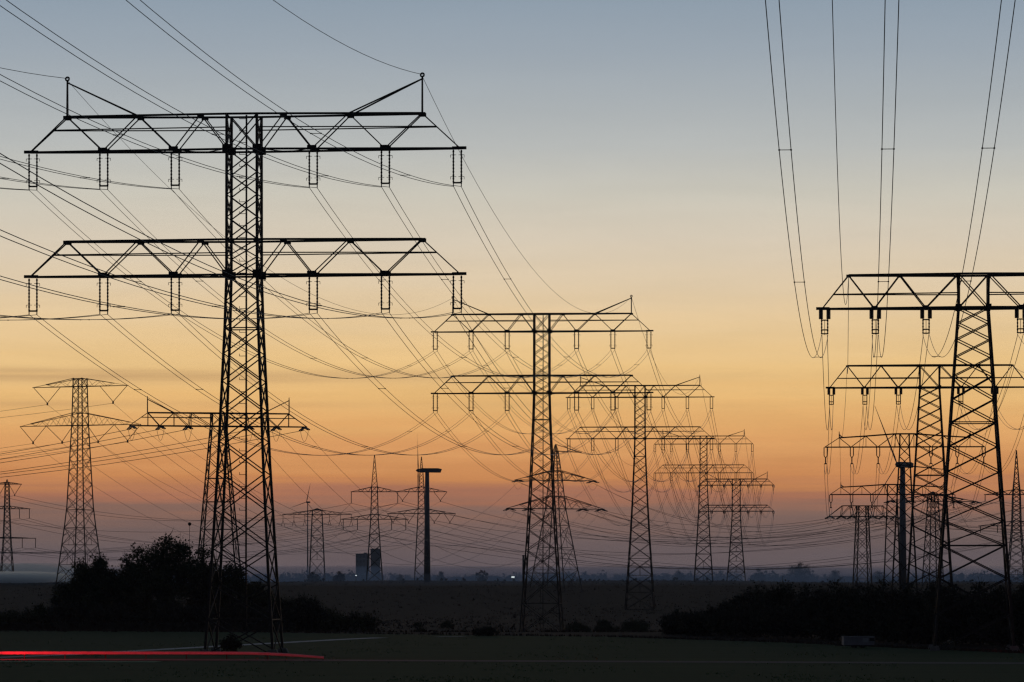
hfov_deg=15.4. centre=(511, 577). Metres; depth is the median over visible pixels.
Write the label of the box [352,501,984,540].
conductor wire
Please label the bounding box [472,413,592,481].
twin conductor
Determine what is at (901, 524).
conductor wire
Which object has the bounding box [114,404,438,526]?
conductor wire
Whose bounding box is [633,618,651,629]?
shrub
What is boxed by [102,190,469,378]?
twin conductor
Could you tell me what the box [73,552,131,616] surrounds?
tree
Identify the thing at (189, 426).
lattice pylon
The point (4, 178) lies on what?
twin conductor
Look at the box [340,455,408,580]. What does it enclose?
lattice pylon
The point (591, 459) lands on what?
twin conductor
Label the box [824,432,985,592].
lattice pylon
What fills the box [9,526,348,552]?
conductor wire
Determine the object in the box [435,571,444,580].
tree
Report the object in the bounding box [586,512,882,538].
conductor wire
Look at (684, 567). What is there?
conductor wire
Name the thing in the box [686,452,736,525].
twin conductor
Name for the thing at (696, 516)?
twin conductor
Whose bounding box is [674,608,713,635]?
shrub
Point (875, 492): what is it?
twin conductor
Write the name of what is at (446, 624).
shrub
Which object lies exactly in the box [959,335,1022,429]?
twin conductor
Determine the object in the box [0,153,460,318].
twin conductor
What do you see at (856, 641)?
farm trailer
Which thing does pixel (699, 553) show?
conductor wire
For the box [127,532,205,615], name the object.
tree
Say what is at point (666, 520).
twin conductor
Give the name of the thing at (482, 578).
tree
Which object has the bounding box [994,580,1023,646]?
shrub
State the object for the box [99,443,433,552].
conductor wire
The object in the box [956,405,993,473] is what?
twin conductor
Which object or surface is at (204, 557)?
conductor wire
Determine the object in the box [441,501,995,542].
conductor wire
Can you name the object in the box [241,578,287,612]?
tree
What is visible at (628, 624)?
shrub
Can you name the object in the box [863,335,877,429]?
twin conductor
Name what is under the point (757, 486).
twin conductor
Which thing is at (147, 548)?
conductor wire
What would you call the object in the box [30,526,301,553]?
conductor wire
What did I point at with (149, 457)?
conductor wire
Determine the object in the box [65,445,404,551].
conductor wire
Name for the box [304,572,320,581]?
tree
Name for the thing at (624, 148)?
sky
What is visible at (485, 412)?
twin conductor
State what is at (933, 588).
shrub
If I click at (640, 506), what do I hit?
twin conductor
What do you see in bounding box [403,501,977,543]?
conductor wire
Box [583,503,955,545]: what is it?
conductor wire
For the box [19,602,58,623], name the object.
bush
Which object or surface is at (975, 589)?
shrub
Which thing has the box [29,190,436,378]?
twin conductor
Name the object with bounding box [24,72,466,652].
lattice pylon
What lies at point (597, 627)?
shrub
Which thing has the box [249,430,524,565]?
conductor wire
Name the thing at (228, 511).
conductor wire
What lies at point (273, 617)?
bush
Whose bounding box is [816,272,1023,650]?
lattice pylon
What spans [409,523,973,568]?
conductor wire
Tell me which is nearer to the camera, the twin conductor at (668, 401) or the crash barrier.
the crash barrier
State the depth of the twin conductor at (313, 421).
509.64 m
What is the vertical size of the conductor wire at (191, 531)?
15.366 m
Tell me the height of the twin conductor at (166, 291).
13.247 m
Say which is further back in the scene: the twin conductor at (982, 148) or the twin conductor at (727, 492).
the twin conductor at (727, 492)
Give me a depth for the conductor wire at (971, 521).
1781.11 m
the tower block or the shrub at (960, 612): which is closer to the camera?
the shrub at (960, 612)
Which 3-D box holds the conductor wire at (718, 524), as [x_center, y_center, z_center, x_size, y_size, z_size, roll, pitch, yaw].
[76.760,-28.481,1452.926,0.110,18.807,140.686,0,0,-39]
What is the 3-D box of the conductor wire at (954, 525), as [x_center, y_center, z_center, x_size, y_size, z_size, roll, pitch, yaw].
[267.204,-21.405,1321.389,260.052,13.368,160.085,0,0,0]
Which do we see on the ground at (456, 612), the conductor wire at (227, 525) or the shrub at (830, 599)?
the shrub at (830, 599)
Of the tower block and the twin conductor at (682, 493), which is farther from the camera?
the tower block
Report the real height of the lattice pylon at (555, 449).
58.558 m
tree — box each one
[49,557,111,611]
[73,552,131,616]
[117,542,157,613]
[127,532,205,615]
[180,544,234,609]
[203,561,259,611]
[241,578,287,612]
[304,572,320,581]
[332,571,345,580]
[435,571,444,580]
[476,570,487,580]
[670,571,686,580]
[750,570,765,580]
[787,561,813,581]
[825,570,843,581]
[868,571,882,581]
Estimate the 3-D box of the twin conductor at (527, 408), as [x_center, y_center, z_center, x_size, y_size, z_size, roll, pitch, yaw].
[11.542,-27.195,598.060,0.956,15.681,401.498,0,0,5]
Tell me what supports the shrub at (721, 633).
on the ground at (456, 612)
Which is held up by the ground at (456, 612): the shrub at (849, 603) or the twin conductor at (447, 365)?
the shrub at (849, 603)
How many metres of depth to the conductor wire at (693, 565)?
2031.24 m
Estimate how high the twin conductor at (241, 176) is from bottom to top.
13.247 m
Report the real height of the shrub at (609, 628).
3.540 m
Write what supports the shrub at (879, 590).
on the ground at (456, 612)
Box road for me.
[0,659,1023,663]
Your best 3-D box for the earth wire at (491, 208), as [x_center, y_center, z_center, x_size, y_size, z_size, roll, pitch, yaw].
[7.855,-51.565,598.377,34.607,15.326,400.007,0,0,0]
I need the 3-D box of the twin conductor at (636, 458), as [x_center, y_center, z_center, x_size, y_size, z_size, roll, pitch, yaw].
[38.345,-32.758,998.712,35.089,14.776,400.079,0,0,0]
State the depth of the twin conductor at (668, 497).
1930.83 m
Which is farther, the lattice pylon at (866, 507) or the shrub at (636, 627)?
the lattice pylon at (866, 507)
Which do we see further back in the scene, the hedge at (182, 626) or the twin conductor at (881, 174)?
the hedge at (182, 626)
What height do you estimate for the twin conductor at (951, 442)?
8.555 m
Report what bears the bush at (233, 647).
on the field
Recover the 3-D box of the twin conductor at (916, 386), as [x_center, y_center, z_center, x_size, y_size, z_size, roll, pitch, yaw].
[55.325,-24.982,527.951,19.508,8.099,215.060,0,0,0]
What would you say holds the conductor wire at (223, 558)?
attached to the lattice pylon at (378, 519)
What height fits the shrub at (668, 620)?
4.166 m
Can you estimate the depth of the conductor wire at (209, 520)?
1999.97 m
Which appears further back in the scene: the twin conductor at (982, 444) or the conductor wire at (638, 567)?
the conductor wire at (638, 567)
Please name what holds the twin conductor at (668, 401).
hanging from the lattice pylon at (644, 438)
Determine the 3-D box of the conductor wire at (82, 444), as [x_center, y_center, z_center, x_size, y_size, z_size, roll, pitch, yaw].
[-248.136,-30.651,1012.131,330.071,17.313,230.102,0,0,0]
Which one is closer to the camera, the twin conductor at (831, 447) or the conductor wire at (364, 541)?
the twin conductor at (831, 447)
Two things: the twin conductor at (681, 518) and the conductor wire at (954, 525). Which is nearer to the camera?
the conductor wire at (954, 525)
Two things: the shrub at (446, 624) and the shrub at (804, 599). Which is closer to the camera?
the shrub at (804, 599)
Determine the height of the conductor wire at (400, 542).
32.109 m
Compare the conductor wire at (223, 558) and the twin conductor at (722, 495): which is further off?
the conductor wire at (223, 558)
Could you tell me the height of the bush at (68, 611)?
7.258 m
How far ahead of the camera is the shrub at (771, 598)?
519.28 m
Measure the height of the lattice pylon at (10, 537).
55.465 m
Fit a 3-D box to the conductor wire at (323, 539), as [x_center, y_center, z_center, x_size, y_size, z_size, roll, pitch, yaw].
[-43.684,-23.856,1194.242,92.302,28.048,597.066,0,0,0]
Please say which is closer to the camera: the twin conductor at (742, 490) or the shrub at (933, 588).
the shrub at (933, 588)
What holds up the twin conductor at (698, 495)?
attached to the lattice pylon at (710, 553)
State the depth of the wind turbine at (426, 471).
1798.95 m
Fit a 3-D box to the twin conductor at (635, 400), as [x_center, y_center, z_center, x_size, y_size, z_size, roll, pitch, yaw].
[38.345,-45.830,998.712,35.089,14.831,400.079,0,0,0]
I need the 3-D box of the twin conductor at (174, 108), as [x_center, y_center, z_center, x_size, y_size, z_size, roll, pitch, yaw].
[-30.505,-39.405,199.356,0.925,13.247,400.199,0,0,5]
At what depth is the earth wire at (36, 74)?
386.07 m
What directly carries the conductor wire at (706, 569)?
attached to the lattice pylon at (1020, 521)
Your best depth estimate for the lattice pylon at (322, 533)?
2598.22 m
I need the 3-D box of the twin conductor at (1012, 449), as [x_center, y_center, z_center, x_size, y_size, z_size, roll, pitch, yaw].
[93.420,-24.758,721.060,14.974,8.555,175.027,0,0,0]
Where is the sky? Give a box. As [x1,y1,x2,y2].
[0,0,1023,580]
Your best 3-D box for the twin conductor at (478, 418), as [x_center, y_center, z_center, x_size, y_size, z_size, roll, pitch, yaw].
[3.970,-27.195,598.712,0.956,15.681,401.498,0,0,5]
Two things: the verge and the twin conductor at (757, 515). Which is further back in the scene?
the twin conductor at (757, 515)
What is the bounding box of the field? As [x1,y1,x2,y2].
[0,630,1023,681]
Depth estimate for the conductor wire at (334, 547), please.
1103.85 m
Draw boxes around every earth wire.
[2,68,67,78]
[68,81,451,314]
[273,0,422,74]
[423,78,626,313]
[632,300,699,393]
[832,0,848,304]
[847,283,848,373]
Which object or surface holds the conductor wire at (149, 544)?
attached to the lattice pylon at (378, 519)
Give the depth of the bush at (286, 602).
598.66 m
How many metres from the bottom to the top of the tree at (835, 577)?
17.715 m
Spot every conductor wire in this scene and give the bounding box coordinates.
[0,403,111,417]
[0,430,303,477]
[1,429,187,462]
[1,526,337,552]
[1,530,354,560]
[2,429,129,453]
[2,429,159,458]
[2,430,244,471]
[2,496,350,520]
[2,520,339,545]
[3,430,274,473]
[3,530,388,559]
[4,503,396,531]
[6,442,124,458]
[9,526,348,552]
[14,526,280,552]
[18,496,391,520]
[19,518,335,544]
[26,526,326,552]
[26,531,385,559]
[29,518,353,544]
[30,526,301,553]
[34,444,392,553]
[36,526,291,552]
[39,530,403,559]
[48,405,396,525]
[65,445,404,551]
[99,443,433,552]
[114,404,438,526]
[129,443,438,553]
[132,429,517,546]
[162,430,588,545]
[196,438,509,564]
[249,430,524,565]
[276,430,581,567]
[304,430,597,564]
[347,507,1023,554]
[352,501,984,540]
[360,530,972,567]
[394,508,1021,553]
[394,530,1018,569]
[398,501,998,539]
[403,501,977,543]
[408,530,1021,569]
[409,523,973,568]
[435,523,1023,569]
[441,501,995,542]
[454,524,1013,567]
[512,510,891,546]
[513,511,851,537]
[519,482,828,526]
[521,483,879,531]
[534,512,872,537]
[537,504,952,546]
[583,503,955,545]
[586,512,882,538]
[599,486,840,526]
[601,511,894,537]
[613,493,908,532]
[615,503,975,545]
[831,518,1012,532]
[842,518,993,531]
[852,518,1023,532]
[873,518,1016,530]
[883,518,1021,530]
[916,506,1020,521]
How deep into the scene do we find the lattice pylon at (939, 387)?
633.39 m
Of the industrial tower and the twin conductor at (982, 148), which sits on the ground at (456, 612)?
the industrial tower
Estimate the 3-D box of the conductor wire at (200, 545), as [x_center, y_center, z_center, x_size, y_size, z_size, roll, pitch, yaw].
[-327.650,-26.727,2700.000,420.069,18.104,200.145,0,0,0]
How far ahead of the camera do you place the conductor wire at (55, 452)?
1275.30 m
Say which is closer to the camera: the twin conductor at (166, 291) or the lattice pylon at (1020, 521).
the twin conductor at (166, 291)
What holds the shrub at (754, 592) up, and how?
on the ground at (456, 612)
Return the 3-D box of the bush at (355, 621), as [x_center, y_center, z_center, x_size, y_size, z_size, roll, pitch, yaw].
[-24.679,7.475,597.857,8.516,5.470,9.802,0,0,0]
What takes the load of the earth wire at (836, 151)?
attached to the lattice pylon at (987, 308)
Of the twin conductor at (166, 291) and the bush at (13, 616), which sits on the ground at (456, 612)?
the bush at (13, 616)
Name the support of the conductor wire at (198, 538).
attached to the lattice pylon at (418, 491)
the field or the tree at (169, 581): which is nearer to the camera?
the field
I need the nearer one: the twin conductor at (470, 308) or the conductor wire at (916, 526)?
the twin conductor at (470, 308)
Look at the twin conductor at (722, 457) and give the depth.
1308.61 m
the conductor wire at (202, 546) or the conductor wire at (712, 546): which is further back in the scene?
the conductor wire at (202, 546)
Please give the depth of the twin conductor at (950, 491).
848.65 m
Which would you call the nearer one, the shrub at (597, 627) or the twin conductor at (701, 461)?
the shrub at (597, 627)
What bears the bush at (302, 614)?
on the ground at (456, 612)
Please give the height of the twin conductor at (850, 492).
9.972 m
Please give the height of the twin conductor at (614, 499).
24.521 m
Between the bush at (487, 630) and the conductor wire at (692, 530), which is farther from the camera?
the conductor wire at (692, 530)
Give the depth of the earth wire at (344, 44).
336.37 m
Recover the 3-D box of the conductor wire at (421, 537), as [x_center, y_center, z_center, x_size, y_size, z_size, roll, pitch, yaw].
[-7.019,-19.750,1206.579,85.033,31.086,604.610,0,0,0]
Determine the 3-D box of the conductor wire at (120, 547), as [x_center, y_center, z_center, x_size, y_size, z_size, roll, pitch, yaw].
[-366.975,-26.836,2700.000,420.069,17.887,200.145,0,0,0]
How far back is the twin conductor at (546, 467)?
943.78 m
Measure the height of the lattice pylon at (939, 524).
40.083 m
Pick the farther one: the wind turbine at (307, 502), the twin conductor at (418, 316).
the wind turbine at (307, 502)
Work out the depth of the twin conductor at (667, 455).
901.38 m
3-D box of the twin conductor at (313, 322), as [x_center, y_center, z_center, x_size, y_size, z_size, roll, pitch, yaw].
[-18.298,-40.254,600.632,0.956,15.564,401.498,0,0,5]
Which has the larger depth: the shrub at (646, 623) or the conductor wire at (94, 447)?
the conductor wire at (94, 447)
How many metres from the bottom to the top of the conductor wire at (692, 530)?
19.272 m
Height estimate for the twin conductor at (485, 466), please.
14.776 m
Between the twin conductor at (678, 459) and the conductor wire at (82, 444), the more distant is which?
the twin conductor at (678, 459)
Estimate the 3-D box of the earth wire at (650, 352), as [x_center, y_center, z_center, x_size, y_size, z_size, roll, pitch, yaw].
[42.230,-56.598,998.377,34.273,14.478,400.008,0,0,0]
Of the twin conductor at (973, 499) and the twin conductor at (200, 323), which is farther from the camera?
the twin conductor at (973, 499)
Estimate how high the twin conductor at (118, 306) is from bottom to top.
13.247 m
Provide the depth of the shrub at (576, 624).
800.77 m
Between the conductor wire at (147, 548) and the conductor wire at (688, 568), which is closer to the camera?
the conductor wire at (688, 568)
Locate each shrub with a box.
[439,620,454,627]
[562,620,583,629]
[569,622,591,631]
[594,624,604,631]
[596,618,610,625]
[599,624,619,631]
[620,623,640,630]
[621,618,645,628]
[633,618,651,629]
[657,609,691,633]
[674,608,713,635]
[700,600,738,634]
[700,604,720,634]
[716,591,762,634]
[732,582,775,633]
[754,576,801,616]
[775,583,829,637]
[802,577,855,637]
[830,579,889,638]
[855,573,906,639]
[878,578,934,642]
[913,578,954,637]
[923,584,984,645]
[956,578,997,644]
[973,582,1023,648]
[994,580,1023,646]
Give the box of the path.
[0,638,370,657]
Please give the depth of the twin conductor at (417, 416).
494.92 m
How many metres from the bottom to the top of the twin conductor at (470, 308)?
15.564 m
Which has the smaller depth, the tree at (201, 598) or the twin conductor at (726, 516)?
the tree at (201, 598)
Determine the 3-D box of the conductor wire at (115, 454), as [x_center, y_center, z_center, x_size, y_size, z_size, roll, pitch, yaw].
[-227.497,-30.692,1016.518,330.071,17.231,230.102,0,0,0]
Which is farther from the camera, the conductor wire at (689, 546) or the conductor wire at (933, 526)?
the conductor wire at (689, 546)
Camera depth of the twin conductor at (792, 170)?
234.08 m
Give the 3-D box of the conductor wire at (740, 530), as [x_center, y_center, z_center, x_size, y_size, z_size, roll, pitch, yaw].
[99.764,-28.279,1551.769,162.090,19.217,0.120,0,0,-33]
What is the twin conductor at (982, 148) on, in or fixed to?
attached to the lattice pylon at (987, 308)
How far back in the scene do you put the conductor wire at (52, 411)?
1281.15 m
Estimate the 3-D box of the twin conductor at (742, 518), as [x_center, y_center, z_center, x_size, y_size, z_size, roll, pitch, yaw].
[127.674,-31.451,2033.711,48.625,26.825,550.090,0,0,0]
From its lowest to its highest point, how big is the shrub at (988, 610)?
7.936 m
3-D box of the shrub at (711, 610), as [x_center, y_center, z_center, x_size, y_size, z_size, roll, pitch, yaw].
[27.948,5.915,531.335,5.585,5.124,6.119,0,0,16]
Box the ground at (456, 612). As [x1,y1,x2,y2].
[0,580,1023,651]
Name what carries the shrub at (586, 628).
on the ground at (456, 612)
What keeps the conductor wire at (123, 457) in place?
attached to the lattice pylon at (189, 426)
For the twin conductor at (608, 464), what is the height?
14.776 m
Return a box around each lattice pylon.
[0,479,35,581]
[20,378,140,595]
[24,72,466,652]
[127,396,309,592]
[281,508,352,580]
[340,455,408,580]
[387,457,455,579]
[431,295,652,631]
[503,444,606,591]
[566,376,714,609]
[654,429,753,581]
[698,471,774,580]
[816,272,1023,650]
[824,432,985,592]
[825,505,899,595]
[826,364,1023,594]
[829,482,954,591]
[884,491,981,585]
[978,450,1023,581]
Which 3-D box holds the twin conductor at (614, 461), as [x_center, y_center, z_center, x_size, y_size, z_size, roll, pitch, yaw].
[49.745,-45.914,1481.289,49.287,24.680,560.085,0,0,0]
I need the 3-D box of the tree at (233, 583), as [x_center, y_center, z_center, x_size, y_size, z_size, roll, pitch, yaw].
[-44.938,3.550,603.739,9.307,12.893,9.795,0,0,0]
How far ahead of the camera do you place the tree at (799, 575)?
3098.46 m
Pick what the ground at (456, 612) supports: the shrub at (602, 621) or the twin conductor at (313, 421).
the shrub at (602, 621)
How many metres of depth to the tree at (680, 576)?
2899.20 m
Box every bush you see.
[0,607,30,623]
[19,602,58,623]
[40,597,94,623]
[219,634,243,651]
[256,603,290,623]
[267,595,312,630]
[274,591,332,631]
[310,602,343,631]
[329,609,382,631]
[471,624,499,635]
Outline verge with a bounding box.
[0,661,160,661]
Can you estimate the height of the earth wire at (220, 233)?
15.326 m
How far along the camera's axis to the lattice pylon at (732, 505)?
2308.10 m
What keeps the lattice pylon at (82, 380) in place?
on the ground at (456, 612)
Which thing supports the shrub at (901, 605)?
on the ground at (456, 612)
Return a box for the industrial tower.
[370,548,379,577]
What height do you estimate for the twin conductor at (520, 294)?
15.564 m
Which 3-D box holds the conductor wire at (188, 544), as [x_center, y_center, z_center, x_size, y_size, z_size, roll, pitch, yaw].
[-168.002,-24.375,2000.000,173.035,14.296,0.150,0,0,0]
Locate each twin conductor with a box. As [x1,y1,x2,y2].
[0,0,385,186]
[0,74,316,187]
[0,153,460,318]
[0,156,176,188]
[0,177,107,189]
[0,188,28,189]
[0,229,388,318]
[0,276,315,318]
[0,314,172,319]
[7,314,107,320]
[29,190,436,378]
[31,315,433,455]
[100,314,470,454]
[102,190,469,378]
[126,0,460,186]
[172,189,505,377]
[174,314,500,454]
[309,313,577,454]
[310,188,577,377]
[382,187,614,377]
[382,313,614,454]
[434,351,566,433]
[435,414,568,481]
[454,186,650,377]
[455,312,650,454]
[469,351,593,433]
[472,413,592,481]
[505,412,617,481]
[507,351,616,433]
[567,410,655,491]
[569,452,655,525]
[575,350,663,433]
[575,413,664,481]
[591,410,671,491]
[593,452,671,525]
[611,351,687,433]
[611,413,688,481]
[616,411,686,491]
[616,452,686,525]
[647,351,712,433]
[647,412,712,481]
[654,454,698,517]
[654,483,699,544]
[662,410,718,491]
[662,453,718,525]
[670,453,711,517]
[670,482,711,544]
[686,411,736,491]
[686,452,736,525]
[687,455,724,517]
[687,484,723,544]
[710,410,752,491]
[710,452,752,525]
[719,453,748,517]
[719,482,748,544]
[735,455,761,517]
[735,484,761,543]
[751,453,773,517]
[751,482,773,544]
[765,0,827,357]
[822,335,832,429]
[824,411,832,471]
[824,470,831,519]
[850,405,866,473]
[850,465,850,519]
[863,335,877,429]
[871,464,879,519]
[872,0,898,357]
[877,405,899,473]
[897,334,928,429]
[911,463,932,519]
[923,0,1015,356]
[929,405,962,473]
[932,464,958,519]
[952,466,984,519]
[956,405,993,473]
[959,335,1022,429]
[982,415,1023,473]
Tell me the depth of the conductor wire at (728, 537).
1460.63 m
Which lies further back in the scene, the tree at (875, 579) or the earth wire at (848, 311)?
the tree at (875, 579)
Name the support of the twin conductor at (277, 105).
attached to the lattice pylon at (230, 152)
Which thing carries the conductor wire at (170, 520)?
attached to the lattice pylon at (378, 519)
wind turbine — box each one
[293,487,315,573]
[416,435,441,581]
[869,407,942,589]
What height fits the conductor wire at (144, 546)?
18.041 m
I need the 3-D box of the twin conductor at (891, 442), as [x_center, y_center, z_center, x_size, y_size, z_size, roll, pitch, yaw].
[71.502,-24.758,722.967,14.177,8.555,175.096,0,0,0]
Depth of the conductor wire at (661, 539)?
1999.95 m
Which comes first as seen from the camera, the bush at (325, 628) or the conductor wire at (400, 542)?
the bush at (325, 628)
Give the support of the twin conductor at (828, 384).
attached to the lattice pylon at (987, 308)
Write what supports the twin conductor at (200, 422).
attached to the lattice pylon at (230, 152)
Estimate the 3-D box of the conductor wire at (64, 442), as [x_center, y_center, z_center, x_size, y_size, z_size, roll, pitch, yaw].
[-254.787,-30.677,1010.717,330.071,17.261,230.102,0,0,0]
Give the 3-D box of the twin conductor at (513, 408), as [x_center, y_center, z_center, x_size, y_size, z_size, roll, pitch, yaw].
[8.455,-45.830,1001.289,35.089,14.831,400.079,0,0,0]
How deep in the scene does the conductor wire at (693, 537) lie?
1448.89 m
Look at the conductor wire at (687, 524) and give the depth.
1430.31 m
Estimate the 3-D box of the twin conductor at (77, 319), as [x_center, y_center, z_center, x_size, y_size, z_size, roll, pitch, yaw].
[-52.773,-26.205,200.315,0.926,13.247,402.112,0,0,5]
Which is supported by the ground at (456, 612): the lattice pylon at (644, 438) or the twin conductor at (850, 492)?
the lattice pylon at (644, 438)
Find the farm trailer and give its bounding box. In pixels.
[835,636,874,647]
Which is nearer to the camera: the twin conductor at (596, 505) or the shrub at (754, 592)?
the shrub at (754, 592)
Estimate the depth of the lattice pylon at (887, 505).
1028.52 m
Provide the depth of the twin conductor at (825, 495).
860.76 m
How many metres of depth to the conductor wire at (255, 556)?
1999.96 m
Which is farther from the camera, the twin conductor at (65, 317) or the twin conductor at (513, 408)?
the twin conductor at (513, 408)
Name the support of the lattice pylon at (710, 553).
on the ground at (456, 612)
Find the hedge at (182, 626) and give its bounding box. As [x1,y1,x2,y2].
[0,621,295,631]
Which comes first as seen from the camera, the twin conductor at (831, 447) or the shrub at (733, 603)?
the shrub at (733, 603)
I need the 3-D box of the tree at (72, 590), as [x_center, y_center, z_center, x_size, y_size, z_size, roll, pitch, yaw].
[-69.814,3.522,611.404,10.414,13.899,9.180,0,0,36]
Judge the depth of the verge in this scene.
361.03 m
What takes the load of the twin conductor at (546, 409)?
hanging from the lattice pylon at (644, 438)
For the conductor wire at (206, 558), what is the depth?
1999.96 m
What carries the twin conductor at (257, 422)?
attached to the lattice pylon at (230, 152)
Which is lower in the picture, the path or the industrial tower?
the path
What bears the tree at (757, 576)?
on the ground at (456, 612)
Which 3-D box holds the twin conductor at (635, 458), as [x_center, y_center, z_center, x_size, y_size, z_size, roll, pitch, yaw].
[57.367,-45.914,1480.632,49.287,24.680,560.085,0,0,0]
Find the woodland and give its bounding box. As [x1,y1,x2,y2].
[0,569,1023,581]
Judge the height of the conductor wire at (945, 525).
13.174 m
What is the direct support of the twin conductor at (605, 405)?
attached to the lattice pylon at (644, 438)
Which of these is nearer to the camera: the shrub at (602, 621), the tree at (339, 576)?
the shrub at (602, 621)
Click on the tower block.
(361, 565)
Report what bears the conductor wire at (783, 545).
hanging from the lattice pylon at (939, 524)
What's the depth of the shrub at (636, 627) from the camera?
711.73 m
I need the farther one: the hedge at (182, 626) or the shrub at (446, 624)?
the shrub at (446, 624)
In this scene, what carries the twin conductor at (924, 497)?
hanging from the lattice pylon at (899, 465)
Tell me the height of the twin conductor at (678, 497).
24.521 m
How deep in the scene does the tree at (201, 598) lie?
613.47 m
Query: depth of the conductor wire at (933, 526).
1382.02 m
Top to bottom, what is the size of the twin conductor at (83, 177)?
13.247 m
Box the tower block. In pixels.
[356,553,369,576]
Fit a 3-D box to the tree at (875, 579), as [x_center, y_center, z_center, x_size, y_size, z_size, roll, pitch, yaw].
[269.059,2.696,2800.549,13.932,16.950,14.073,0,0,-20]
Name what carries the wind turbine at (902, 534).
on the ground at (456, 612)
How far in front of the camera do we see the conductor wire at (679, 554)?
1999.96 m
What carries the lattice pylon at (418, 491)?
on the ground at (456, 612)
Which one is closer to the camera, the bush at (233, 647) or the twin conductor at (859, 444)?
the bush at (233, 647)
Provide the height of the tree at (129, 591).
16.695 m
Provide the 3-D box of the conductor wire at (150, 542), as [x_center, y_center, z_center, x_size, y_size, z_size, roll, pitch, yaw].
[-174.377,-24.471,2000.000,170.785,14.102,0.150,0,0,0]
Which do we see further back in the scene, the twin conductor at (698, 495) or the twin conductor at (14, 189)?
the twin conductor at (698, 495)
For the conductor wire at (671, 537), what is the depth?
1435.01 m
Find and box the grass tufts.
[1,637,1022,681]
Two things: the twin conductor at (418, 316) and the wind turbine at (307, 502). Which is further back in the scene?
the wind turbine at (307, 502)

